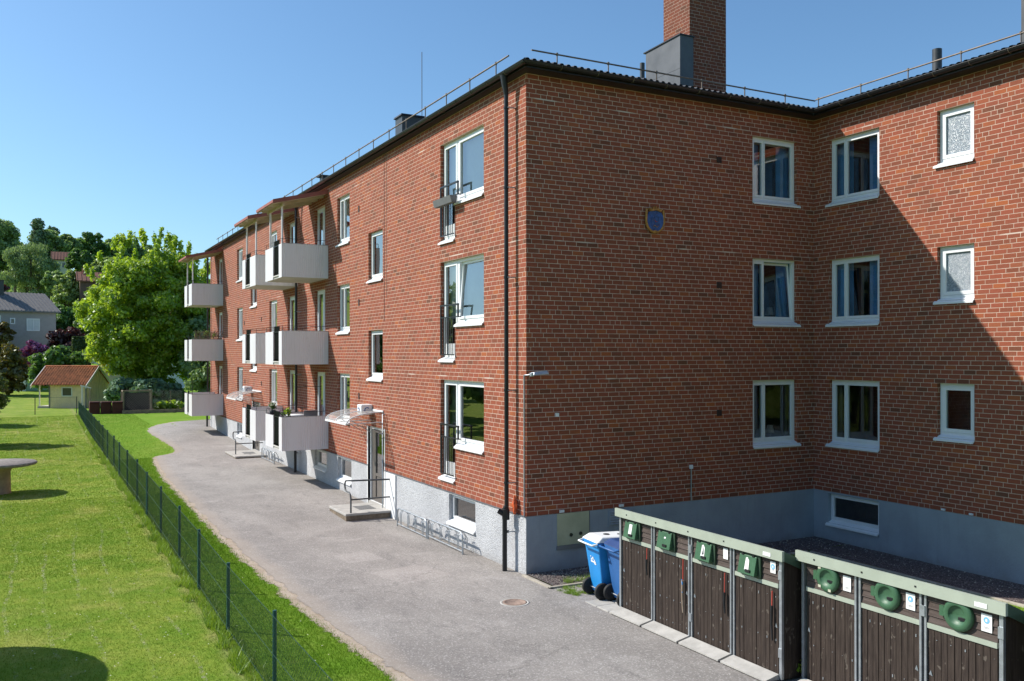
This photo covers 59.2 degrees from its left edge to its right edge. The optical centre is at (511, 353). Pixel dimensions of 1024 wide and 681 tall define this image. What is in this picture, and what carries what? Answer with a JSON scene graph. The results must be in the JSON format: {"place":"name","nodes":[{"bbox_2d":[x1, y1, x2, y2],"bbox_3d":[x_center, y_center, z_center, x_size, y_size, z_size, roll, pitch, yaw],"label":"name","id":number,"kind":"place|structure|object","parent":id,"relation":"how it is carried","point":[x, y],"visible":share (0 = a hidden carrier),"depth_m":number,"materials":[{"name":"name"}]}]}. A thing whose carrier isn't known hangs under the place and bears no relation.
{"place":"outdoors","nodes":[
{"label":"outdoors","id":0,"kind":"place"},
{"bbox_2d":[147,420,801,680],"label":"driveway","id":1,"kind":"structure","parent":0,"point":[411,604],"depth_m":15.99,"materials":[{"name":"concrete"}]},
{"bbox_2d":[225,450,265,458],"bbox_3d":[-10.886,4.218,36.862,1.257,0.356,2.200,0,0,-28],"label":"door step","id":2,"kind":"object","parent":1,"relation":"on","point":[240,454],"depth_m":36.30,"materials":[{"name":"concrete"}]},
{"bbox_2d":[261,447,279,463],"bbox_3d":[-9.326,3.915,34.832,0.250,0.480,2.090,0,0,-28],"label":"bike rack","id":3,"kind":"object","parent":1,"relation":"on","point":[268,450],"visible":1,"depth_m":34.86,"materials":[{"name":"metal"}]},
{"bbox_2d":[329,502,390,520],"bbox_3d":[-4.042,4.262,23.966,1.257,0.356,1.500,0,0,-28],"label":"door step","id":4,"kind":"object","parent":1,"relation":"on","point":[367,511],"depth_m":23.56,"materials":[{"name":"concrete"}]},
{"bbox_2d":[344,478,389,512],"bbox_3d":[-3.763,3.769,23.420,1.214,1.001,0.443,0,0,-6],"label":"handrail","id":5,"kind":"object","parent":4,"relation":"on","point":[351,499],"visible":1,"depth_m":23.44,"materials":[{"name":"grey metal"}]},
{"bbox_2d":[397,508,433,538],"bbox_3d":[-2.310,4.038,21.613,0.250,0.480,1.920,0,0,-28],"label":"bike rack","id":6,"kind":"object","parent":1,"relation":"on","point":[415,522],"visible":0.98,"depth_m":21.48,"materials":[{"name":"metal"}]},
{"bbox_2d":[427,519,469,554],"bbox_3d":[-1.387,3.993,19.873,0.250,0.480,1.920,0,0,-28],"label":"bike rack","id":7,"kind":"object","parent":1,"relation":"on","point":[449,531],"visible":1,"depth_m":19.65,"materials":[{"name":"metal"}]},
{"bbox_2d":[500,598,529,606],"bbox_3d":[0.048,4.228,15.325,0.510,0.026,0.510,0,0,-28],"label":"manhole cover","id":8,"kind":"object","parent":1,"relation":"on","point":[514,602],"visible":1,"depth_m":15.31,"materials":[{"name":"metal"}]},
{"bbox_2d":[585,599,618,616],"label":"paving slabs","id":9,"kind":"structure","parent":1,"relation":"on","point":[606,605],"depth_m":15.15,"materials":[{"name":"concrete"}]},
{"bbox_2d":[578,531,618,599],"bbox_3d":[1.648,3.680,15.750,0.854,1.078,0.590,0,0,-22],"label":"wheelie bin","id":10,"kind":"object","parent":9,"relation":"on","point":[597,581],"visible":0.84,"depth_m":15.55,"materials":[{"name":"blue plastic"}]},
{"bbox_2d":[599,538,618,605],"bbox_3d":[1.969,3.679,15.274,0.854,1.078,0.590,0,0,-22],"label":"wheelie bin","id":11,"kind":"object","parent":9,"relation":"on","point":[611,548],"visible":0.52,"depth_m":15.26,"materials":[{"name":"blue plastic"}]},
{"bbox_2d":[609,508,801,680],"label":"bin enclosure","id":12,"kind":"object","parent":1,"relation":"on","point":[737,635],"visible":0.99,"depth_m":12.72,"materials":[{"name":"wood"}]},
{"bbox_2d":[623,540,650,618],"bbox_3d":[2.003,3.594,14.404,0.036,1.120,0.780,0,0,-28],"label":"door","id":13,"kind":"structure","parent":12,"relation":"in","point":[636,584],"depth_m":14.41,"materials":[{"name":"brown wood"}]},
{"bbox_2d":[656,550,687,634],"bbox_3d":[2.420,3.594,13.618,0.036,1.120,0.800,0,0,-28],"label":"door","id":14,"kind":"structure","parent":12,"relation":"in","point":[669,568],"depth_m":13.62,"materials":[{"name":"brown wood"}]},
{"bbox_2d":[681,559,683,612],"bbox_3d":[2.525,3.429,13.330,0.044,0.791,0.052,0,0,-5],"label":"door handle","id":15,"kind":"object","parent":14,"relation":"attached to","point":[682,590],"visible":1,"depth_m":13.32,"materials":[{"name":"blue metal"}]},
{"bbox_2d":[693,562,729,652],"bbox_3d":[2.842,3.594,12.823,0.036,1.120,0.800,0,0,-28],"label":"door","id":16,"kind":"structure","parent":12,"relation":"in","point":[711,625],"depth_m":12.83,"materials":[{"name":"brown wood"}]},
{"bbox_2d":[736,575,778,673],"bbox_3d":[3.266,3.593,12.024,0.036,1.120,0.810,0,0,-28],"label":"door","id":17,"kind":"structure","parent":12,"relation":"in","point":[754,644],"depth_m":12.01,"materials":[{"name":"brown wood"}]},
{"bbox_2d":[770,591,772,640],"bbox_3d":[3.377,3.404,11.726,0.038,0.641,0.037,0,0,-5],"label":"door handle","id":18,"kind":"object","parent":17,"relation":"attached to","point":[771,616],"visible":1,"depth_m":11.71,"materials":[{"name":"black metal"}]},
{"bbox_2d":[522,550,1023,607],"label":"bed kerb","id":19,"kind":"structure","parent":1,"relation":"on","point":[833,557],"depth_m":16.58,"materials":[{"name":"stone"}]},
{"bbox_2d":[795,550,1023,680],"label":"bin enclosure","id":20,"kind":"object","parent":1,"relation":"on","point":[861,623],"visible":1,"depth_m":10.32,"materials":[{"name":"wood"}]},
{"bbox_2d":[807,591,854,680],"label":"door","id":21,"kind":"structure","parent":20,"relation":"in","point":[830,622],"depth_m":11.23,"materials":[{"name":"brown wood"}]},
{"bbox_2d":[862,608,918,680],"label":"door","id":22,"kind":"structure","parent":20,"relation":"in","point":[890,645],"depth_m":10.46,"materials":[{"name":"brown wood"}]},
{"bbox_2d":[928,628,998,680],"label":"door","id":23,"kind":"structure","parent":20,"relation":"in","point":[950,657],"depth_m":9.65,"materials":[{"name":"brown wood"}]},
{"bbox_2d":[0,0,1020,278],"label":"sky","id":24,"kind":"structure","parent":0,"point":[187,118],"materials":[{"name":"blue"}]},
{"bbox_2d":[0,296,1023,680],"bbox_3d":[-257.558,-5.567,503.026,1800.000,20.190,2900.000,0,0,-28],"label":"lawn ground","id":25,"kind":"structure","parent":0,"point":[32,408],"depth_m":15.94,"materials":[{"name":"green plant"}]},
{"bbox_2d":[0,373,10,420],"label":"tree","id":26,"kind":"object","parent":25,"relation":"on","point":[3,401],"visible":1,"depth_m":42.12,"materials":[{"name":"green plant"}]},
{"bbox_2d":[0,321,16,351],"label":"golden bush","id":27,"kind":"object","parent":25,"relation":"on","point":[6,332],"visible":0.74,"depth_m":93.72,"materials":[{"name":"orange plant"}]},
{"bbox_2d":[0,219,23,291],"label":"broadleaf tree","id":28,"kind":"object","parent":25,"relation":"on","point":[10,234],"visible":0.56,"depth_m":149.38,"materials":[{"name":"green plant"}]},
{"bbox_2d":[0,341,30,394],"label":"orange shrub","id":29,"kind":"object","parent":25,"relation":"on","point":[13,360],"visible":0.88,"depth_m":83.33,"materials":[{"name":"green plant"}]},
{"bbox_2d":[0,458,37,494],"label":"stone table","id":30,"kind":"object","parent":25,"relation":"on","point":[7,465],"visible":1,"depth_m":27.14,"materials":[{"name":"stone"}]},
{"bbox_2d":[0,280,60,368],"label":"house","id":31,"kind":"structure","parent":25,"relation":"on","point":[28,316],"depth_m":98.07,"materials":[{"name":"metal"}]},
{"bbox_2d":[26,318,39,330],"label":"window","id":32,"kind":"structure","parent":31,"relation":"in","point":[31,324],"depth_m":97.76,"materials":[{"name":"white paint"}]},
{"bbox_2d":[0,242,61,295],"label":"birch tree","id":33,"kind":"object","parent":25,"relation":"on","point":[22,268],"visible":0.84,"depth_m":138.26,"materials":[{"name":"green plant"}]},
{"bbox_2d":[19,339,48,363],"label":"lilac bush","id":34,"kind":"object","parent":25,"relation":"on","point":[32,347],"visible":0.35,"depth_m":91.48,"materials":[{"name":"purple plant"}]},
{"bbox_2d":[22,218,52,295],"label":"spruce tree","id":35,"kind":"object","parent":25,"relation":"on","point":[37,235],"visible":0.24,"depth_m":174.22,"materials":[{"name":"green plant"}]},
{"bbox_2d":[3,396,87,414],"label":"chain link fence","id":36,"kind":"object","parent":25,"relation":"on","point":[46,403],"visible":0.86,"depth_m":59.79,"materials":[{"name":"metal"}]},
{"bbox_2d":[26,229,72,298],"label":"broadleaf tree","id":37,"kind":"object","parent":25,"relation":"on","point":[57,241],"visible":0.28,"depth_m":177.05,"materials":[{"name":"green plant"}]},
{"bbox_2d":[40,269,62,302],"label":"broadleaf tree","id":38,"kind":"object","parent":25,"relation":"on","point":[47,281],"visible":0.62,"depth_m":131.03,"materials":[{"name":"green plant"}]},
{"bbox_2d":[27,345,86,390],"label":"fruit tree","id":39,"kind":"object","parent":25,"relation":"on","point":[57,355],"visible":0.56,"depth_m":76.79,"materials":[{"name":"green plant"}]},
{"bbox_2d":[51,251,69,273],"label":"house","id":40,"kind":"structure","parent":25,"relation":"on","point":[59,257],"depth_m":160.74,"materials":[{"name":"white paint"}]},
{"bbox_2d":[51,269,79,316],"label":"broadleaf tree","id":41,"kind":"object","parent":25,"relation":"on","point":[66,291],"visible":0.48,"depth_m":118.81,"materials":[{"name":"green plant"}]},
{"bbox_2d":[45,326,85,352],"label":"copper bush","id":42,"kind":"object","parent":25,"relation":"on","point":[60,337],"visible":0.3,"depth_m":95.43,"materials":[{"name":"purple plant"}]},
{"bbox_2d":[55,304,76,330],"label":"broadleaf tree","id":43,"kind":"object","parent":25,"relation":"on","point":[65,318],"visible":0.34,"depth_m":107.30,"materials":[{"name":"green plant"}]},
{"bbox_2d":[30,365,110,407],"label":"garden shed","id":44,"kind":"structure","parent":25,"relation":"on","point":[64,382],"depth_m":67.61,"materials":[{"name":"beige paint"}]},
{"bbox_2d":[59,233,82,250],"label":"broadleaf tree","id":45,"kind":"object","parent":25,"relation":"on","point":[75,241],"visible":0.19,"depth_m":184.27,"materials":[{"name":"green plant"}]},
{"bbox_2d":[64,248,96,271],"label":"broadleaf tree","id":46,"kind":"object","parent":25,"relation":"on","point":[77,259],"visible":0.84,"depth_m":156.69,"materials":[{"name":"green plant"}]},
{"bbox_2d":[71,336,91,364],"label":"clipped hedge","id":47,"kind":"object","parent":25,"relation":"on","point":[78,343],"visible":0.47,"depth_m":91.16,"materials":[{"name":"green plant"}]},
{"bbox_2d":[75,267,101,300],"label":"house","id":48,"kind":"structure","parent":25,"relation":"on","point":[84,280],"depth_m":118.43,"materials":[{"name":"red brick"}]},
{"bbox_2d":[76,231,110,258],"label":"broadleaf tree","id":49,"kind":"object","parent":25,"relation":"on","point":[92,244],"visible":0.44,"depth_m":188.67,"materials":[{"name":"green plant"}]},
{"bbox_2d":[89,401,99,413],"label":"compost bin","id":50,"kind":"object","parent":25,"relation":"on","point":[94,407],"visible":0.92,"depth_m":59.80,"materials":[{"name":"brown wood"}]},
{"bbox_2d":[89,257,113,287],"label":"broadleaf tree","id":51,"kind":"object","parent":25,"relation":"on","point":[96,264],"visible":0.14,"depth_m":148.51,"materials":[{"name":"green plant"}]},
{"bbox_2d":[100,401,111,413],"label":"compost bin","id":52,"kind":"object","parent":25,"relation":"on","point":[106,407],"visible":0.98,"depth_m":59.96,"materials":[{"name":"brown wood"}]},
{"bbox_2d":[102,238,129,260],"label":"broadleaf tree","id":53,"kind":"object","parent":25,"relation":"on","point":[108,241],"visible":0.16,"depth_m":198.65,"materials":[{"name":"green plant"}]},
{"bbox_2d":[112,401,122,413],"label":"compost bin","id":54,"kind":"object","parent":25,"relation":"on","point":[117,407],"visible":0.95,"depth_m":59.98,"materials":[{"name":"brown wood"}]},
{"bbox_2d":[103,377,138,401],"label":"juniper bush","id":55,"kind":"object","parent":25,"relation":"on","point":[112,392],"visible":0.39,"depth_m":66.16,"materials":[{"name":"green plant"}]},
{"bbox_2d":[127,243,146,259],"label":"broadleaf tree","id":56,"kind":"object","parent":25,"relation":"on","point":[139,250],"visible":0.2,"depth_m":204.72,"materials":[{"name":"green plant"}]},
{"bbox_2d":[72,227,209,382],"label":"linden tree","id":57,"kind":"object","parent":25,"relation":"on","point":[146,293],"visible":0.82,"depth_m":67.47,"materials":[{"name":"green plant"}]},
{"bbox_2d":[129,377,167,407],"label":"juniper bush","id":58,"kind":"object","parent":25,"relation":"on","point":[153,384],"visible":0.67,"depth_m":65.36,"materials":[{"name":"green plant"}]},
{"bbox_2d":[122,407,184,413],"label":"raised bed","id":59,"kind":"object","parent":25,"relation":"on","point":[153,410],"visible":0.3,"depth_m":60.84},
{"bbox_2d":[121,390,151,409],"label":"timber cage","id":60,"kind":"object","parent":59,"relation":"on","point":[138,400],"visible":0.95,"depth_m":61.47,"materials":[{"name":"wood"}]},
{"bbox_2d":[154,399,182,408],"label":"bed plants","id":61,"kind":"object","parent":59,"relation":"in","point":[161,404],"visible":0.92,"depth_m":61.76,"materials":[{"name":"green plant"}]},
{"bbox_2d":[154,382,184,405],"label":"juniper bush","id":62,"kind":"object","parent":25,"relation":"on","point":[174,388],"visible":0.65,"depth_m":65.93,"materials":[{"name":"green plant"}]},
{"bbox_2d":[176,315,209,378],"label":"dark tree","id":63,"kind":"object","parent":25,"relation":"on","point":[197,323],"visible":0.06,"depth_m":67.31,"materials":[{"name":"green plant"}]},
{"bbox_2d":[182,361,210,391],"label":"dark tree","id":64,"kind":"object","parent":25,"relation":"on","point":[196,371],"visible":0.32,"depth_m":64.10,"materials":[{"name":"green plant"}]},
{"bbox_2d":[78,401,331,680],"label":"chain link fence","id":65,"kind":"object","parent":25,"relation":"on","point":[94,426],"visible":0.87,"depth_m":16.01,"materials":[{"name":"green metal"}]},
{"bbox_2d":[147,422,413,680],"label":"sandy verge","id":66,"kind":"structure","parent":25,"relation":"on","point":[373,657],"depth_m":15.66,"materials":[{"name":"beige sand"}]},
{"bbox_2d":[75,414,1020,680],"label":"fence line grass","id":67,"kind":"structure","parent":25,"relation":"on","point":[241,664],"depth_m":16.14,"materials":[{"name":"green plant"}]},
{"bbox_2d":[179,0,1023,584],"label":"apartment building","id":68,"kind":"structure","parent":25,"relation":"on","point":[813,318],"depth_m":19.13,"materials":[{"name":"red brick"}]},
{"bbox_2d":[193,330,222,338],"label":"trellis vine","id":69,"kind":"object","parent":68,"relation":"on","point":[206,334],"visible":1,"depth_m":44.34,"materials":[{"name":"green plant"}]},
{"bbox_2d":[236,248,242,281],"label":"window","id":70,"kind":"structure","parent":68,"relation":"in","point":[241,250],"depth_m":41.49,"materials":[{"name":"white plastic"}]},
{"bbox_2d":[236,308,242,340],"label":"window","id":71,"kind":"structure","parent":68,"relation":"in","point":[240,309],"depth_m":41.32,"materials":[{"name":"white plastic"}]},
{"bbox_2d":[239,367,242,400],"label":"window","id":72,"kind":"structure","parent":68,"relation":"in","point":[240,368],"depth_m":41.23,"materials":[{"name":"white plastic"}]},
{"bbox_2d":[226,390,261,406],"bbox_3d":[-11.254,1.861,37.800,1.049,0.669,2.060,0,0,-28],"label":"door canopy","id":73,"kind":"object","parent":68,"relation":"attached to","point":[238,398],"visible":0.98,"depth_m":37.75,"materials":[{"name":"white plastic"}]},
{"bbox_2d":[272,300,276,331],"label":"window","id":74,"kind":"structure","parent":68,"relation":"in","point":[274,303],"depth_m":35.53,"materials":[{"name":"white plastic"}]},
{"bbox_2d":[272,369,276,404],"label":"window","id":75,"kind":"structure","parent":68,"relation":"in","point":[274,371],"depth_m":35.53,"materials":[{"name":"white plastic"}]},
{"bbox_2d":[290,296,294,329],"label":"balcony door","id":76,"kind":"structure","parent":68,"relation":"in","point":[292,299],"depth_m":33.15,"materials":[{"name":"white plastic"}]},
{"bbox_2d":[290,370,294,408],"bbox_3d":[-7.920,1.745,32.873,0.120,2.297,1.224,0,0,-28],"label":"balcony door","id":77,"kind":"structure","parent":68,"relation":"in","point":[292,372],"depth_m":33.16,"materials":[{"name":"white plastic"}]},
{"bbox_2d":[313,450,326,472],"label":"basement window","id":78,"kind":"structure","parent":68,"relation":"in","point":[322,456],"depth_m":29.60,"materials":[{"name":"white plastic"}]},
{"bbox_2d":[317,207,324,244],"bbox_3d":[-6.207,-3.657,29.636,0.120,2.297,1.194,0,0,-28],"label":"balcony door","id":79,"kind":"structure","parent":68,"relation":"in","point":[321,212],"depth_m":29.81,"materials":[{"name":"white plastic"}]},
{"bbox_2d":[318,290,324,330],"bbox_3d":[-6.205,-0.957,29.636,0.120,2.297,1.194,0,0,-28],"label":"balcony door","id":80,"kind":"structure","parent":68,"relation":"in","point":[321,294],"depth_m":29.81,"materials":[{"name":"white plastic"}]},
{"bbox_2d":[318,372,324,415],"bbox_3d":[-6.202,1.743,29.636,0.120,2.297,1.194,0,0,-28],"label":"balcony door","id":81,"kind":"structure","parent":68,"relation":"in","point":[321,375],"depth_m":29.82,"materials":[{"name":"white plastic"}]},
{"bbox_2d":[335,194,349,246],"bbox_3d":[-5.075,-4.053,27.407,0.230,1.507,1.300,0,0,-28],"label":"window","id":82,"kind":"structure","parent":68,"relation":"in","point":[345,201],"depth_m":27.50,"materials":[{"name":"white plastic"}]},
{"bbox_2d":[335,284,349,334],"bbox_3d":[-5.073,-1.353,27.407,0.230,1.507,1.300,0,0,-28],"label":"window","id":83,"kind":"structure","parent":68,"relation":"in","point":[345,289],"depth_m":27.50,"materials":[{"name":"white plastic"}]},
{"bbox_2d":[335,373,349,423],"bbox_3d":[-5.070,1.347,27.407,0.230,1.507,1.300,0,0,-28],"label":"window","id":84,"kind":"structure","parent":68,"relation":"in","point":[344,378],"depth_m":27.50,"materials":[{"name":"white plastic"}]},
{"bbox_2d":[336,457,350,485],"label":"basement window","id":85,"kind":"structure","parent":68,"relation":"in","point":[345,463],"depth_m":27.43,"materials":[{"name":"white plastic"}]},
{"bbox_2d":[325,408,383,434],"bbox_3d":[-4.363,1.855,24.815,1.049,0.669,1.960,0,0,-28],"label":"door canopy","id":86,"kind":"object","parent":68,"relation":"attached to","point":[347,421],"visible":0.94,"depth_m":24.68,"materials":[{"name":"white plastic"}]},
{"bbox_2d":[357,404,371,414],"bbox_3d":[-4.095,1.540,25.044,0.353,0.280,0.388,0,0,-28],"label":"air conditioner","id":87,"kind":"object","parent":68,"relation":"attached to","point":[364,408],"visible":0.94,"depth_m":24.90,"materials":[{"name":"white paint"}]},
{"bbox_2d":[366,230,382,282],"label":"stair window","id":88,"kind":"structure","parent":68,"relation":"in","point":[377,237],"depth_m":25.04,"materials":[{"name":"white plastic"}]},
{"bbox_2d":[366,330,382,381],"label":"stair window","id":89,"kind":"structure","parent":68,"relation":"in","point":[377,335],"depth_m":25.12,"materials":[{"name":"white plastic"}]},
{"bbox_2d":[367,425,384,506],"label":"entrance door","id":90,"kind":"structure","parent":68,"relation":"in","point":[375,438],"depth_m":25.03,"materials":[{"name":"white paint"}]},
{"bbox_2d":[433,195,456,207],"bbox_3d":[-1.508,-3.407,20.180,0.175,0.150,0.970,0,0,-28],"label":"window box","id":91,"kind":"object","parent":68,"relation":"attached to","point":[445,201],"visible":1,"depth_m":20.02,"materials":[{"name":"white metal"}]},
{"bbox_2d":[446,495,474,534],"bbox_3d":[-0.857,3.432,19.894,0.650,0.870,2.080,0,0,-28],"label":"basement window","id":92,"kind":"structure","parent":68,"relation":"in","point":[463,509],"depth_m":20.35,"materials":[{"name":"white plastic"}]},
{"bbox_2d":[438,126,483,244],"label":"french window","id":93,"kind":"structure","parent":68,"relation":"in","point":[464,156],"depth_m":20.08,"materials":[{"name":"white plastic"}]},
{"bbox_2d":[438,254,483,361],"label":"french window","id":94,"kind":"structure","parent":68,"relation":"in","point":[463,278],"depth_m":20.10,"materials":[{"name":"white plastic"}]},
{"bbox_2d":[438,380,483,482],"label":"french window","id":95,"kind":"structure","parent":68,"relation":"in","point":[463,424],"depth_m":20.77,"materials":[{"name":"white plastic"}]},
{"bbox_2d":[645,206,664,233],"bbox_3d":[2.945,-2.763,18.558,0.502,0.566,0.090,0,0,-28],"label":"wall crest","id":96,"kind":"object","parent":68,"relation":"attached to","point":[654,219],"depth_m":18.53,"materials":[{"name":"blue metal"}]},
{"bbox_2d":[753,137,800,207],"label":"gable window","id":97,"kind":"structure","parent":68,"relation":"in","point":[773,160],"depth_m":20.55,"materials":[{"name":"white plastic"}]},
{"bbox_2d":[753,259,800,326],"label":"gable window","id":98,"kind":"structure","parent":68,"relation":"in","point":[773,280],"depth_m":20.58,"materials":[{"name":"white plastic"}]},
{"bbox_2d":[753,380,800,448],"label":"gable window","id":99,"kind":"structure","parent":68,"relation":"in","point":[773,400],"depth_m":20.67,"materials":[{"name":"white plastic"}]},
{"bbox_2d":[825,128,878,206],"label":"courtyard window","id":100,"kind":"structure","parent":68,"relation":"in","point":[855,158],"depth_m":20.17,"materials":[{"name":"white plastic"}]},
{"bbox_2d":[825,255,878,326],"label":"courtyard window","id":101,"kind":"structure","parent":68,"relation":"in","point":[855,281],"depth_m":20.17,"materials":[{"name":"white plastic"}]},
{"bbox_2d":[825,380,879,452],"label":"courtyard window","id":102,"kind":"structure","parent":68,"relation":"in","point":[855,404],"depth_m":20.39,"materials":[{"name":"white plastic"}]},
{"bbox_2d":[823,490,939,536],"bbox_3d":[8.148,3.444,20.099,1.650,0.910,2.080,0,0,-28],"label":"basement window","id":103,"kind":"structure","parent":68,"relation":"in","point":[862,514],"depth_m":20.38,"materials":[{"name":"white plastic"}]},
{"bbox_2d":[933,103,973,168],"bbox_3d":[8.673,-4.250,17.608,0.230,1.137,0.860,0,0,-28],"label":"bathroom window","id":104,"kind":"structure","parent":68,"relation":"in","point":[956,124],"depth_m":17.63,"materials":[{"name":"white glass"}]},
{"bbox_2d":[933,244,973,304],"bbox_3d":[8.676,-1.550,17.608,0.230,1.137,0.860,0,0,-28],"label":"bathroom window","id":105,"kind":"structure","parent":68,"relation":"in","point":[956,262],"depth_m":17.63,"materials":[{"name":"grey glass"}]},
{"bbox_2d":[933,383,974,443],"bbox_3d":[8.966,1.088,17.727,0.850,1.320,1.500,0,0,-28],"label":"bathroom window","id":106,"kind":"structure","parent":68,"relation":"in","point":[956,400],"depth_m":17.90,"materials":[{"name":"white plastic"}]},
{"bbox_2d":[528,536,1023,603],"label":"gravel bed","id":107,"kind":"object","parent":25,"relation":"on","point":[916,566],"visible":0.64,"depth_m":17.55,"materials":[{"name":"grey gravel"}]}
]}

